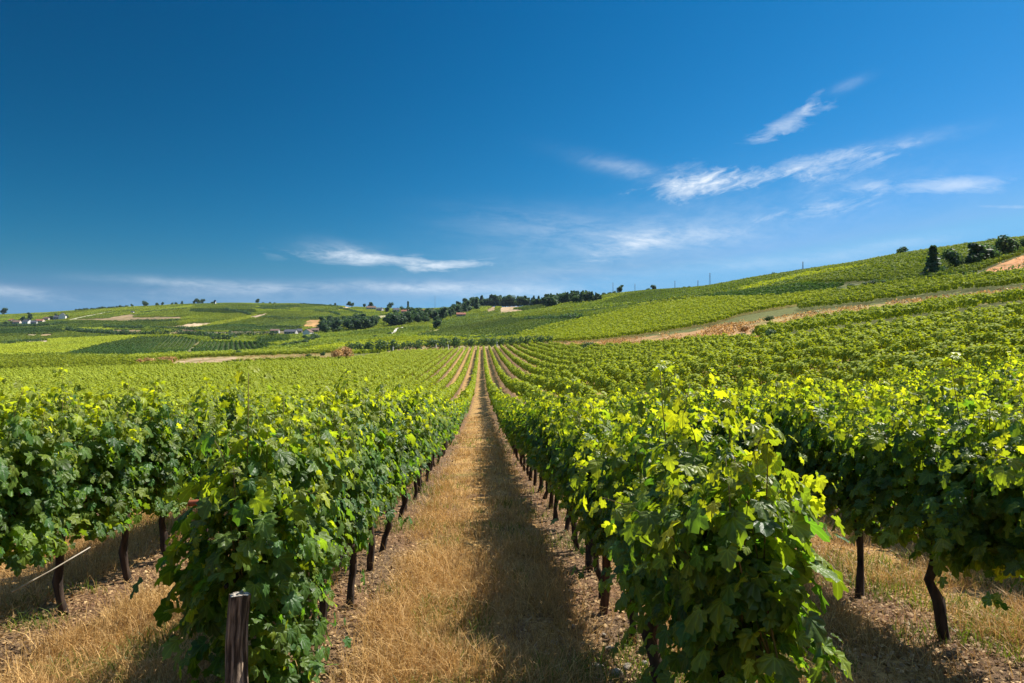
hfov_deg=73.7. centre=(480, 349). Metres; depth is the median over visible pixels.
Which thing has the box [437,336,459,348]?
shrub
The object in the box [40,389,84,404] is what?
grapevine
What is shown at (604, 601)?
vine trunk
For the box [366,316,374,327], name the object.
tree
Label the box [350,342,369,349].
shrub
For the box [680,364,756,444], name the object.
grapevine
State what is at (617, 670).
stone
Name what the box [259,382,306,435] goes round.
grapevine
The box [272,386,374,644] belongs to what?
grapevine
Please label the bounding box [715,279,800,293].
hedge
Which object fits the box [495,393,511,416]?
grapevine
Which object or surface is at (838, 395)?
grapevine
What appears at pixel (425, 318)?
tree
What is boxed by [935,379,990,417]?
grapevine
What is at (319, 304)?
hedge
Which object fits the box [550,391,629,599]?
grapevine
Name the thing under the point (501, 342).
shrub
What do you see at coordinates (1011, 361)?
grapevine
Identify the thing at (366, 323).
tree
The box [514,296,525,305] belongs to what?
conifer
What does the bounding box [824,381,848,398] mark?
grapevine
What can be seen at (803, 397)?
grapevine
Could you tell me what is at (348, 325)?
tree
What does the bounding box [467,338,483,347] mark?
shrub
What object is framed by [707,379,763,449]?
grapevine
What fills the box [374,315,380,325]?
tree
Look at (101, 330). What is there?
hedge
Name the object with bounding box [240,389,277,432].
grapevine
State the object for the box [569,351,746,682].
grapevine
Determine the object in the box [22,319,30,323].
house
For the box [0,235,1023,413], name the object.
vineyard
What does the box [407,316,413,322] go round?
tree
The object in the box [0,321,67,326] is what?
hedge
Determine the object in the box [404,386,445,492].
grapevine
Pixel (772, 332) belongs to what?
shrub
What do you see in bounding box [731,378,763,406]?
grapevine
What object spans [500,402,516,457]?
grapevine
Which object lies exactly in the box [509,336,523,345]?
shrub
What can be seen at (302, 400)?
grapevine
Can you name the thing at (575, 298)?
conifer
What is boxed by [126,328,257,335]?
hedge
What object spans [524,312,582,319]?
hedge
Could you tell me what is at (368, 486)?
grapevine
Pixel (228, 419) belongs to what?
grapevine
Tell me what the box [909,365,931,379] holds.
grapevine
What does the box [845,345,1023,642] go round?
grapevine
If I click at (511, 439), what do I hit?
grapevine
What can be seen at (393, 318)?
tree
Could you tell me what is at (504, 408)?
grapevine
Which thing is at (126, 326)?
hedge
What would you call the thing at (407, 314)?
tree
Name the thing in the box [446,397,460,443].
grapevine
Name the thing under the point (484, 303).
conifer
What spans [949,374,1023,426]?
grapevine
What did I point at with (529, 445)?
grapevine
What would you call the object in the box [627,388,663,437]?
grapevine
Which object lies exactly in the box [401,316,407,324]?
tree
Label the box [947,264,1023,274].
hedge
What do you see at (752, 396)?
grapevine
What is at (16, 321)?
house
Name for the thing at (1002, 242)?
tree
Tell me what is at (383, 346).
shrub
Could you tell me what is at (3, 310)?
tree
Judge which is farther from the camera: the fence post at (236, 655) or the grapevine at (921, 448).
the grapevine at (921, 448)
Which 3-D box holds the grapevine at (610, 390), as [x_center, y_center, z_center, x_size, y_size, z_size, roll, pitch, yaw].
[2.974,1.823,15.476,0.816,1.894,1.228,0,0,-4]
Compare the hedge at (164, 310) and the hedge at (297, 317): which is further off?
the hedge at (164, 310)
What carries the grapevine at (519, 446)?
on the ground at (744, 319)
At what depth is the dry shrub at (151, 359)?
202.08 m
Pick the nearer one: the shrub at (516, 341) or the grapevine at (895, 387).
the grapevine at (895, 387)
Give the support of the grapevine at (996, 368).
on the ground at (744, 319)
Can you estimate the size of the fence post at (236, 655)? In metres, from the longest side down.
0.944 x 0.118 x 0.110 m
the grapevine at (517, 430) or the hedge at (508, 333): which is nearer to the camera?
the grapevine at (517, 430)
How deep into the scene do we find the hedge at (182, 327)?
715.85 m
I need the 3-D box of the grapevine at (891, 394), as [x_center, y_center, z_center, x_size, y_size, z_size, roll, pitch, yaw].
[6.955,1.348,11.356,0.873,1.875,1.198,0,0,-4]
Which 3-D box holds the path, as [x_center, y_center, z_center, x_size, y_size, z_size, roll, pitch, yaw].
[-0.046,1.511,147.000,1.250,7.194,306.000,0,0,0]
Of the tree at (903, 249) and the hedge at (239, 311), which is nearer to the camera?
the tree at (903, 249)
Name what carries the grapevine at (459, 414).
on the ground at (744, 319)
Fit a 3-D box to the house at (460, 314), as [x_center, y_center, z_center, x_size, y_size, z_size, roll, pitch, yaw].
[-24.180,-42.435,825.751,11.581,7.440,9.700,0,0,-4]
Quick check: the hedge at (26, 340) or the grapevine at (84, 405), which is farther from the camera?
the hedge at (26, 340)
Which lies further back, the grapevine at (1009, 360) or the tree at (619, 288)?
the tree at (619, 288)
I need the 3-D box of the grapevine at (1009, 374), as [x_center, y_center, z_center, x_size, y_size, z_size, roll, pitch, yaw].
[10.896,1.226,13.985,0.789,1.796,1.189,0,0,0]
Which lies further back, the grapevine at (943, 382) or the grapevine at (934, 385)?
the grapevine at (934, 385)
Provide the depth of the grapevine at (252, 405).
14.29 m
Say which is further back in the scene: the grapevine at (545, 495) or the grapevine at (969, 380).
the grapevine at (969, 380)
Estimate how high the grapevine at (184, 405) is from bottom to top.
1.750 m
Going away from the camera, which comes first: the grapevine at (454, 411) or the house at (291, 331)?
the grapevine at (454, 411)
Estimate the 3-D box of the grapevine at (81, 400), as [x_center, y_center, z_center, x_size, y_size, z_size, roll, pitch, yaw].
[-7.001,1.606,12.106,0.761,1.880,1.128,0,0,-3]
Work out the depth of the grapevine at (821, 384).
21.63 m
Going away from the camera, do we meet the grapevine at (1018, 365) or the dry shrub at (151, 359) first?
the grapevine at (1018, 365)
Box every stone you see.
[611,668,622,678]
[623,663,630,670]
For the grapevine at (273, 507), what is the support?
on the ground at (744, 319)
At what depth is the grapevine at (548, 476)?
7.89 m
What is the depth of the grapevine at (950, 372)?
16.22 m
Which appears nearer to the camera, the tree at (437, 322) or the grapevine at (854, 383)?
the grapevine at (854, 383)
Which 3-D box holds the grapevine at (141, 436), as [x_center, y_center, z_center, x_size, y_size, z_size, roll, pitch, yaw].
[-3.037,1.164,5.909,0.716,1.971,1.285,0,0,-18]
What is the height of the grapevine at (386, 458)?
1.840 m
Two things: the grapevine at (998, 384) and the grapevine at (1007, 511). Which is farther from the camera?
the grapevine at (998, 384)
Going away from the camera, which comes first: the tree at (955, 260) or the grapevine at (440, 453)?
the grapevine at (440, 453)
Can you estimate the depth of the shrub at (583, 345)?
135.44 m
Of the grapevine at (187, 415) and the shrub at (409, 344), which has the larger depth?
the shrub at (409, 344)
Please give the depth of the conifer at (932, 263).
167.04 m
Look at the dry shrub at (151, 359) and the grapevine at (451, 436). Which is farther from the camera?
the dry shrub at (151, 359)
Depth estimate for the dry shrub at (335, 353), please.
203.16 m
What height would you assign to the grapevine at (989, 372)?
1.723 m
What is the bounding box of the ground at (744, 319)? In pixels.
[0,253,1023,682]
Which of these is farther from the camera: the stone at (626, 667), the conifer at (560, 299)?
the conifer at (560, 299)
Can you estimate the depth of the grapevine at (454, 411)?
19.75 m
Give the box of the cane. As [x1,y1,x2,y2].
[11,547,90,591]
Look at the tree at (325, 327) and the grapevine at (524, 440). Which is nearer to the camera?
the grapevine at (524, 440)
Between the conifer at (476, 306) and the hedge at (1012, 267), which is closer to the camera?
the hedge at (1012, 267)
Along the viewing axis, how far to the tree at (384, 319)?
729.07 m
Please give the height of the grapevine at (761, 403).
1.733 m
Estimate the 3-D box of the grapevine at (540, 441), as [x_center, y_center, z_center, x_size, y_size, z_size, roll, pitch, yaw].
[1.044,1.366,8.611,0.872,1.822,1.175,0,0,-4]
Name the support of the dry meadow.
on the ground at (744, 319)
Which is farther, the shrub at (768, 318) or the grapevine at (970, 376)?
the shrub at (768, 318)
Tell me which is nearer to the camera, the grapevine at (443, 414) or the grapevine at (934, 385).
the grapevine at (934, 385)
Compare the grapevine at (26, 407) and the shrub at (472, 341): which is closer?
the grapevine at (26, 407)
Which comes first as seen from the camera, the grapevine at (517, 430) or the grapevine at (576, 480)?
the grapevine at (576, 480)
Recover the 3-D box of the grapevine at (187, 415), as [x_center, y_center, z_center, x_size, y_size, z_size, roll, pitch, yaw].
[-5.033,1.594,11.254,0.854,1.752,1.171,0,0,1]
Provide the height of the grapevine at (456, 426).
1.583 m
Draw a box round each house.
[12,320,21,323]
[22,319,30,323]
[58,313,66,318]
[284,329,297,333]
[303,328,312,334]
[366,306,375,309]
[456,312,465,316]
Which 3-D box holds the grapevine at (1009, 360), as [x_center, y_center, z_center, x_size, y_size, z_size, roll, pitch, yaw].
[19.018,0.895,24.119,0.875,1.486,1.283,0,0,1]
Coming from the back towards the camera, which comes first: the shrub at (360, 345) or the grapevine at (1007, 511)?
the shrub at (360, 345)
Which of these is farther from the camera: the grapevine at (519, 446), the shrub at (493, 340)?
the shrub at (493, 340)
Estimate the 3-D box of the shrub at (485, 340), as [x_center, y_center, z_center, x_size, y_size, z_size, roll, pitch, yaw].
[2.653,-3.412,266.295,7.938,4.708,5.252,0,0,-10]
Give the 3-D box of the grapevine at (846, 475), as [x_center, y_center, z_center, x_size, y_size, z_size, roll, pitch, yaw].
[2.960,1.135,5.240,0.791,1.827,1.328,0,0,4]
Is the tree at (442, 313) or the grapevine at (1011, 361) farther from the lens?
the tree at (442, 313)
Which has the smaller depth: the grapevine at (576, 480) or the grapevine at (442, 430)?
the grapevine at (576, 480)
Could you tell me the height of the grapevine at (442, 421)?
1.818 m
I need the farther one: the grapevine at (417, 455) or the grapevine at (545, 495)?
the grapevine at (545, 495)
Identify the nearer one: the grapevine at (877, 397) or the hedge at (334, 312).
the grapevine at (877, 397)
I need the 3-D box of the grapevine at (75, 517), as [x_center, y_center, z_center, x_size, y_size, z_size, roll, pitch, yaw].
[-3.066,1.173,5.045,0.704,1.812,1.263,0,0,-13]
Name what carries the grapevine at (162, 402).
on the ground at (744, 319)
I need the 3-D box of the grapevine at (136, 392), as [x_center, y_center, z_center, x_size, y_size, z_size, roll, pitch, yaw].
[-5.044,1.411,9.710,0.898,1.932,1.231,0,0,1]
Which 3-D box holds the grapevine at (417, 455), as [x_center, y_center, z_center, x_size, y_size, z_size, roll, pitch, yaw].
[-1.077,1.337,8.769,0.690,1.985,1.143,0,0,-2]
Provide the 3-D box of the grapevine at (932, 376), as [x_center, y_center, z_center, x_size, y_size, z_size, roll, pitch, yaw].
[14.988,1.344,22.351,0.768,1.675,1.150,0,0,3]
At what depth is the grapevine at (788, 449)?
6.06 m
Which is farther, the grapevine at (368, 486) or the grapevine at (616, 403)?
the grapevine at (616, 403)
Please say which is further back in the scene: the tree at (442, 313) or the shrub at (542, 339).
the tree at (442, 313)
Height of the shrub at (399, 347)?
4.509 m
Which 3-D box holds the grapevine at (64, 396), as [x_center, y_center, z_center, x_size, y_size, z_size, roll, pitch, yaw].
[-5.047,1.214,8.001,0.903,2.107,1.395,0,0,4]
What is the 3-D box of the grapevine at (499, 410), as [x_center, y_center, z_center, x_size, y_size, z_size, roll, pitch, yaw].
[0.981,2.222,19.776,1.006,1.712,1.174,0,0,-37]
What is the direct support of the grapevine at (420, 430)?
on the ground at (744, 319)
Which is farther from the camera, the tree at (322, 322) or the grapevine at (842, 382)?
the tree at (322, 322)
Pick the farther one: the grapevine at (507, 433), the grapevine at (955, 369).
the grapevine at (955, 369)
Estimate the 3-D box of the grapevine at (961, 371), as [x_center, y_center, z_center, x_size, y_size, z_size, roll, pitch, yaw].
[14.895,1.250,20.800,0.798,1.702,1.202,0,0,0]
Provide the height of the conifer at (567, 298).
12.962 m
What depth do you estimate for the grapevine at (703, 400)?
9.23 m
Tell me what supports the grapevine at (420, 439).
on the ground at (744, 319)
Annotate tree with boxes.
[0,308,7,313]
[315,320,329,330]
[320,323,329,332]
[331,320,342,331]
[345,319,353,328]
[349,318,362,328]
[360,317,371,328]
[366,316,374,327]
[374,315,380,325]
[382,312,397,322]
[389,314,397,323]
[395,313,403,324]
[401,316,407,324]
[403,311,412,322]
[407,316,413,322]
[411,307,423,312]
[413,313,422,321]
[422,315,429,321]
[423,308,433,317]
[432,318,441,327]
[433,311,438,319]
[437,307,446,318]
[544,297,550,306]
[550,297,557,304]
[616,285,623,291]
[896,246,908,252]
[938,248,964,266]
[963,255,977,263]
[964,242,992,262]
[984,243,1000,259]
[992,235,1016,253]
[1007,240,1022,250]
[1019,238,1023,246]
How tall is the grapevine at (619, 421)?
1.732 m
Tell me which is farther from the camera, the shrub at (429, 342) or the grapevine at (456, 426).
the shrub at (429, 342)
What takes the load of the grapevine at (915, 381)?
on the ground at (744, 319)
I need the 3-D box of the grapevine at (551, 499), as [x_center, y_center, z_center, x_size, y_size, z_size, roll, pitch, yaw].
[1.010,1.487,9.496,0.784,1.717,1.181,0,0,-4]
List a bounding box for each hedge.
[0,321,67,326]
[0,338,40,343]
[64,326,129,334]
[103,324,144,328]
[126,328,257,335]
[128,318,180,320]
[140,307,187,312]
[150,326,203,329]
[209,332,236,339]
[224,308,252,314]
[256,307,289,309]
[257,330,278,335]
[262,315,340,318]
[262,324,302,327]
[299,303,338,306]
[314,309,340,314]
[339,307,362,312]
[416,331,521,337]
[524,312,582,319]
[569,295,683,311]
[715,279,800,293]
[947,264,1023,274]
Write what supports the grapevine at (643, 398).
on the ground at (744, 319)
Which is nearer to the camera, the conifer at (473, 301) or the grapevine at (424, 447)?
the grapevine at (424, 447)
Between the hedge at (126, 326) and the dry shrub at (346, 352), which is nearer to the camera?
the dry shrub at (346, 352)
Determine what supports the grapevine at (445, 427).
on the ground at (744, 319)
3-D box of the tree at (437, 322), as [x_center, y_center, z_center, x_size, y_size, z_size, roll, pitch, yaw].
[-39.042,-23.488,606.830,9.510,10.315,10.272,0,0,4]
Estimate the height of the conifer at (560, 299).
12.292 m
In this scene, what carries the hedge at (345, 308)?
on the ground at (744, 319)
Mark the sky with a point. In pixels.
(422, 153)
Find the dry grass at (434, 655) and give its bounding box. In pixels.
[0,343,1023,682]
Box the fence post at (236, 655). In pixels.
[225,590,250,682]
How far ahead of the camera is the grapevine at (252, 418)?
8.47 m
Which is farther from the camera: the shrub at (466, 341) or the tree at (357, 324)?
the tree at (357, 324)
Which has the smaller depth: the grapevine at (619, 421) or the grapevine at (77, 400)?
the grapevine at (77, 400)
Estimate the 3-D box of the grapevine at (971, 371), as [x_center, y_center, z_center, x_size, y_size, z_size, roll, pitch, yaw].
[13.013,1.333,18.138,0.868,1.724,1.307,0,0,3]
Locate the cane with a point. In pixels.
(48, 571)
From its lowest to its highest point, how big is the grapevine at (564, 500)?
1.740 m
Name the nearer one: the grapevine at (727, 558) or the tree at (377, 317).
the grapevine at (727, 558)
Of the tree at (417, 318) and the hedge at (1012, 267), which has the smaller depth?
the hedge at (1012, 267)
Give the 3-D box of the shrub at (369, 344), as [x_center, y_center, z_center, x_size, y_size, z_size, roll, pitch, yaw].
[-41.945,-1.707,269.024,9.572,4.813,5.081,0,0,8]
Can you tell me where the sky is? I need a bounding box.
[0,0,1023,313]
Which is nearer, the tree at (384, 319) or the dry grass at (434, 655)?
the dry grass at (434, 655)
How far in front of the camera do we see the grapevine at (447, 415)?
17.41 m
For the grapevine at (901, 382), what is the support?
on the ground at (744, 319)
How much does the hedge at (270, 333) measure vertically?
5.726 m
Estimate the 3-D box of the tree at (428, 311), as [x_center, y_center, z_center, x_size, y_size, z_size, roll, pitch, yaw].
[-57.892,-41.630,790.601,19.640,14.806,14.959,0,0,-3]
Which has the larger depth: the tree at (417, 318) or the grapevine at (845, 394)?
the tree at (417, 318)
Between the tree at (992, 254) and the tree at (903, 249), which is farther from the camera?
the tree at (903, 249)
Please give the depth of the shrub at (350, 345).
276.92 m
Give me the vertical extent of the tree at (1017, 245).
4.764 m
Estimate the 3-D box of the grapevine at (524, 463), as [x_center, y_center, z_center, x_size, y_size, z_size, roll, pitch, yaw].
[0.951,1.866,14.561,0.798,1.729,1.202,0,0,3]
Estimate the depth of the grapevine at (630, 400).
12.92 m
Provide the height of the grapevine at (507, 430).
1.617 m
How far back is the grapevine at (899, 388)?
14.69 m
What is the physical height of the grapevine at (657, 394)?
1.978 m
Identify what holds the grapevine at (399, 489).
on the ground at (744, 319)
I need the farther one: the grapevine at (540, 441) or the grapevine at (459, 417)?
the grapevine at (459, 417)
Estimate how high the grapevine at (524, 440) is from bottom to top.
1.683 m
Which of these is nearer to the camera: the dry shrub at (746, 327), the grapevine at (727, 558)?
the grapevine at (727, 558)
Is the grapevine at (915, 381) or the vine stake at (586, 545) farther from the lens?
the grapevine at (915, 381)
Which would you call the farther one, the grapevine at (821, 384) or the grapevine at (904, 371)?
the grapevine at (904, 371)
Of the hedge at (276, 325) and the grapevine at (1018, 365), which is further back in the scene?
the hedge at (276, 325)
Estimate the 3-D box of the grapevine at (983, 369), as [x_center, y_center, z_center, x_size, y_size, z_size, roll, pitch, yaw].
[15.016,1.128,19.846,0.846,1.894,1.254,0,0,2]
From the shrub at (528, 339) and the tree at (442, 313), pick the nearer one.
the shrub at (528, 339)
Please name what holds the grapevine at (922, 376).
on the ground at (744, 319)
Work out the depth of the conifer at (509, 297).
1142.16 m
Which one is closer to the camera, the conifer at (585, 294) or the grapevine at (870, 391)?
the grapevine at (870, 391)
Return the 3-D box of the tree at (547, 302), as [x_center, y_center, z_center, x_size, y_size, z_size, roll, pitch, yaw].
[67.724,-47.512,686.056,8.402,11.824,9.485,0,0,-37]
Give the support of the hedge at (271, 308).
on the ground at (744, 319)
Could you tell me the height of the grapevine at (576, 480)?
1.759 m
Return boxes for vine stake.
[585,541,588,568]
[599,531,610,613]
[652,625,658,648]
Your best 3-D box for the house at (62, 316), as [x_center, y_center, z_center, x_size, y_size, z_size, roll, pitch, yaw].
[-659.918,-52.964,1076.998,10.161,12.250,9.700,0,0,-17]
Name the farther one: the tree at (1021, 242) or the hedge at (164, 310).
the hedge at (164, 310)
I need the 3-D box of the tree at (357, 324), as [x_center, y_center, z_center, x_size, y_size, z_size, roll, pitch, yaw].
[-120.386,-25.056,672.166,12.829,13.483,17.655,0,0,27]
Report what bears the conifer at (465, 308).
on the ground at (744, 319)
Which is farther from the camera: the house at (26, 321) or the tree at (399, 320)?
the house at (26, 321)
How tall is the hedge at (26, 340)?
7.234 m
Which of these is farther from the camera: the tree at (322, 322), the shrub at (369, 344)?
the tree at (322, 322)
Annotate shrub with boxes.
[144,357,155,360]
[331,349,344,356]
[338,348,353,357]
[345,340,359,348]
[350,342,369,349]
[363,340,385,349]
[375,339,397,351]
[389,342,406,350]
[401,340,421,349]
[414,339,434,348]
[429,338,446,348]
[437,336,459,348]
[451,337,471,347]
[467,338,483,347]
[478,336,495,346]
[487,337,505,346]
[497,337,510,345]
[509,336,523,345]
[521,334,540,344]
[536,334,552,342]
[580,341,592,347]
[737,325,750,332]
[762,316,773,320]
[764,329,776,335]
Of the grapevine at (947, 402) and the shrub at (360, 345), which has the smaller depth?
the grapevine at (947, 402)
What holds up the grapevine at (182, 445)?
on the ground at (744, 319)
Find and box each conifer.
[462,303,467,311]
[469,298,478,305]
[474,298,480,308]
[479,297,488,305]
[506,295,515,306]
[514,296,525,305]
[556,293,570,302]
[564,292,570,302]
[572,295,578,301]
[582,291,590,299]
[919,245,945,274]
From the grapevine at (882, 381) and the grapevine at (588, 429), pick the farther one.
the grapevine at (882, 381)
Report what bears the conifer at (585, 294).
on the ground at (744, 319)
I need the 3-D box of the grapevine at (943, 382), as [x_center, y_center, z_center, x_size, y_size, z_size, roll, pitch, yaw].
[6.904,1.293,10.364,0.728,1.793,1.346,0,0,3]
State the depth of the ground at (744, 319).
5.97 m
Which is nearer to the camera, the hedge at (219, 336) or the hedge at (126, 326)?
the hedge at (219, 336)
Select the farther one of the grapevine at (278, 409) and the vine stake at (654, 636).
the grapevine at (278, 409)
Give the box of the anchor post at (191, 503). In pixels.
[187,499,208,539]
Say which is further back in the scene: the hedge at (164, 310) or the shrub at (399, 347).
the hedge at (164, 310)
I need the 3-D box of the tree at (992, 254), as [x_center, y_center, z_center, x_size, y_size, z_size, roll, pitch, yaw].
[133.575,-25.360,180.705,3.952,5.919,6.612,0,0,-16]
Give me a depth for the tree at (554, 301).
679.73 m
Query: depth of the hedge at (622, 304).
412.01 m
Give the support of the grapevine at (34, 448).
on the ground at (744, 319)
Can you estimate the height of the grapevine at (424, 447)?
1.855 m
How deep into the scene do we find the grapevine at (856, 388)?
20.05 m
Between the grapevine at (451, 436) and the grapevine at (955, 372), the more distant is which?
the grapevine at (955, 372)
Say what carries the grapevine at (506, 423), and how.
on the ground at (744, 319)
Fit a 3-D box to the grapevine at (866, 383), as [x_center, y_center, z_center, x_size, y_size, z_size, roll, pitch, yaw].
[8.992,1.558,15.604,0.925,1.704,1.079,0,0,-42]
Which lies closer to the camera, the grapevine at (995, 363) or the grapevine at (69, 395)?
the grapevine at (69, 395)
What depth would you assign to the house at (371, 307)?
1110.58 m
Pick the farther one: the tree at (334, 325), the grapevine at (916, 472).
the tree at (334, 325)
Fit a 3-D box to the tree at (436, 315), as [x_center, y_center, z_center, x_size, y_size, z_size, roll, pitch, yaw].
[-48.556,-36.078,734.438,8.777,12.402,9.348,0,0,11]
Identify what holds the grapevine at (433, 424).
on the ground at (744, 319)
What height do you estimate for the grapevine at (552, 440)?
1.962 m
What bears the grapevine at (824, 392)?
on the ground at (744, 319)
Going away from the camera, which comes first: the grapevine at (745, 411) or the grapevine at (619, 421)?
the grapevine at (745, 411)
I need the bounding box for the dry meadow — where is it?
[181,256,1023,363]
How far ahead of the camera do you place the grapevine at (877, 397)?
8.83 m
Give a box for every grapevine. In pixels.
[0,376,73,569]
[0,390,39,419]
[3,386,133,615]
[9,364,108,439]
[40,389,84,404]
[49,393,84,416]
[73,387,100,416]
[76,403,124,442]
[78,371,179,582]
[104,380,161,418]
[130,363,361,682]
[131,373,214,556]
[134,382,184,420]
[165,395,189,420]
[177,374,251,539]
[178,394,217,414]
[203,392,263,485]
[221,386,261,410]
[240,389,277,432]
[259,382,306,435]
[271,384,318,434]
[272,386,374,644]
[298,368,421,606]
[338,384,415,570]
[357,375,410,551]
[368,387,431,527]
[379,376,422,518]
[392,390,434,511]
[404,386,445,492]
[408,390,441,484]
[410,386,442,499]
[425,393,449,470]
[425,399,444,481]
[426,384,449,470]
[427,383,454,466]
[435,393,455,442]
[437,407,453,463]
[442,399,456,456]
[442,402,460,454]
[445,404,456,451]
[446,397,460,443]
[446,400,462,426]
[449,401,461,444]
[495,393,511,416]
[496,394,510,434]
[497,395,512,431]
[498,396,517,444]
[499,397,516,454]
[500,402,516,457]
[502,392,526,466]
[502,403,518,460]
[506,389,541,475]
[507,397,531,470]
[510,391,539,480]
[514,401,538,485]
[520,398,548,498]
[522,392,547,492]
[526,385,558,520]
[526,396,557,508]
[536,380,608,532]
[537,372,607,549]
[549,396,639,572]
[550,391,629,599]
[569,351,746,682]
[569,372,852,682]
[569,398,685,644]
[598,389,622,420]
[603,388,626,421]
[615,387,649,422]
[615,393,628,423]
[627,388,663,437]
[629,390,651,422]
[649,376,707,437]
[664,384,720,446]
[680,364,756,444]
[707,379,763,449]
[719,386,784,502]
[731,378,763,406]
[736,380,773,413]
[753,370,861,517]
[760,389,793,408]
[785,387,829,408]
[790,381,922,597]
[806,380,856,485]
[810,377,843,392]
[812,380,844,402]
[819,379,868,410]
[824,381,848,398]
[829,380,856,391]
[830,392,897,421]
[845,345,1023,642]
[847,378,873,395]
[849,374,870,389]
[853,385,885,400]
[854,380,888,398]
[859,392,941,450]
[861,375,916,408]
[868,375,904,387]
[872,378,911,393]
[881,384,907,398]
[887,366,921,387]
[892,365,915,380]
[894,378,927,393]
[899,375,919,397]
[901,377,967,419]
[904,393,1004,450]
[908,371,939,386]
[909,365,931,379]
[911,371,958,388]
[925,365,944,385]
[933,376,972,401]
[935,362,971,380]
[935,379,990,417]
[935,395,1023,610]
[938,366,982,387]
[941,363,978,375]
[948,368,986,381]
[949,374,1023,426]
[951,371,992,399]
[955,363,978,383]
[966,370,997,388]
[967,348,1023,409]
[975,356,1008,379]
[985,360,1007,376]
[987,367,1023,391]
[988,355,1023,369]
[990,366,1019,386]
[996,354,1023,368]
[1000,360,1023,378]
[1002,356,1023,369]
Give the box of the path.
[375,345,569,682]
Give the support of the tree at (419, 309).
on the ground at (744, 319)
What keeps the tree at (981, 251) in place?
on the ground at (744, 319)
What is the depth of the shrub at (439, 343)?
271.30 m
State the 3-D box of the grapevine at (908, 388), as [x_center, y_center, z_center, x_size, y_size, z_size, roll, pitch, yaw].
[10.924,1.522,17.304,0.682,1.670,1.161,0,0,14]
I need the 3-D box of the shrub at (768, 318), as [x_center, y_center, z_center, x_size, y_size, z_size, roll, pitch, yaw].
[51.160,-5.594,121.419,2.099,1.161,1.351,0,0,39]
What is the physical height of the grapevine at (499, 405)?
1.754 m
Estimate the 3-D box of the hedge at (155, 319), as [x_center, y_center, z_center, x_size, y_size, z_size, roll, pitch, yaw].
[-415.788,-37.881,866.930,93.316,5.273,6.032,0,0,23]
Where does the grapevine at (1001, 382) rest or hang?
on the ground at (744, 319)
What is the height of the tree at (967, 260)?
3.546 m
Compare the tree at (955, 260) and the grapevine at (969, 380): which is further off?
the tree at (955, 260)

